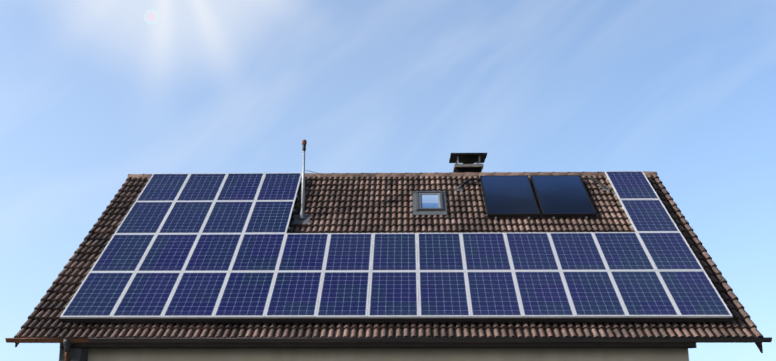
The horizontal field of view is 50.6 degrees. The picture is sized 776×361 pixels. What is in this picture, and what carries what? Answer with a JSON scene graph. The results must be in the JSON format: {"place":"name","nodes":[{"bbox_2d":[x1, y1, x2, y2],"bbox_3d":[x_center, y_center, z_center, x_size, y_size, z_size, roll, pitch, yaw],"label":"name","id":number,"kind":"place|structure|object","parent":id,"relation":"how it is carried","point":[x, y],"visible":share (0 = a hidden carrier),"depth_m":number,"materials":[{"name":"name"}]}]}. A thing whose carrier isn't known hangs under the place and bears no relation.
{"place":"outdoors","nodes":[
{"label":"outdoors","id":0,"kind":"place"},
{"bbox_2d":[0,0,775,360],"label":"sky","id":1,"kind":"structure","parent":0,"point":[94,94],"materials":[{"name":"blue"}]},
{"label":"ground","id":2,"kind":"structure","parent":0,"visible":0},
{"bbox_2d":[15,177,762,360],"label":"house","id":3,"kind":"structure","parent":2,"relation":"on","point":[564,351],"depth_m":16.10,"materials":[{"name":"grey"}]},
{"bbox_2d":[14,174,762,337],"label":"roof tiles","id":4,"kind":"object","parent":3,"relation":"on","point":[358,204],"visible":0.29,"depth_m":19.38,"materials":[{"name":"brown tile"}]},
{"bbox_2d":[293,139,318,223],"bbox_3d":[-2.066,0.222,21.189,0.417,2.201,2.175,0,-13,1],"label":"mast","id":5,"kind":"object","parent":4,"relation":"on","point":[302,219],"visible":0.94,"depth_m":20.29,"materials":[{"name":"grey metal"}]},
{"bbox_2d":[127,171,656,177],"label":"ridge caps","id":6,"kind":"object","parent":4,"relation":"on","point":[452,174],"visible":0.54,"depth_m":22.30,"materials":[{"name":"tile"}]},
{"bbox_2d":[61,176,731,322],"bbox_3d":[0.163,1.369,18.965,13.183,4.009,5.149,0,-13,1],"label":"mounting rail","id":7,"kind":"object","parent":4,"relation":"attached to","point":[290,320],"visible":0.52,"depth_m":16.08,"materials":[{"name":"silver metal"}]},
{"bbox_2d":[60,171,732,318],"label":"solar panels","id":8,"kind":"object","parent":7,"relation":"on","point":[534,269],"visible":1,"depth_m":17.66,"materials":[{"name":"blue glass"}]},
{"bbox_2d":[413,191,446,214],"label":"roof window","id":9,"kind":"structure","parent":4,"relation":"in","point":[429,202],"depth_m":20.73,"materials":[{"name":"grey metal"}]},
{"bbox_2d":[455,175,609,219],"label":"solar thermal collectors","id":10,"kind":"object","parent":4,"relation":"on","point":[556,196],"visible":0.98,"depth_m":20.84,"materials":[{"name":"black glass"}]},
{"bbox_2d":[5,337,771,360],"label":"gutter downpipe","id":11,"kind":"object","parent":3,"relation":"attached to","point":[67,343],"visible":1,"depth_m":15.70,"materials":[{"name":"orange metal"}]},
{"bbox_2d":[449,153,486,172],"bbox_3d":[2.246,0.256,22.926,1.000,1.870,1.000,0,-13,1],"label":"chimney","id":12,"kind":"object","parent":3,"relation":"on","point":[468,160],"visible":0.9,"depth_m":22.74,"materials":[{"name":"metal"}]}
]}

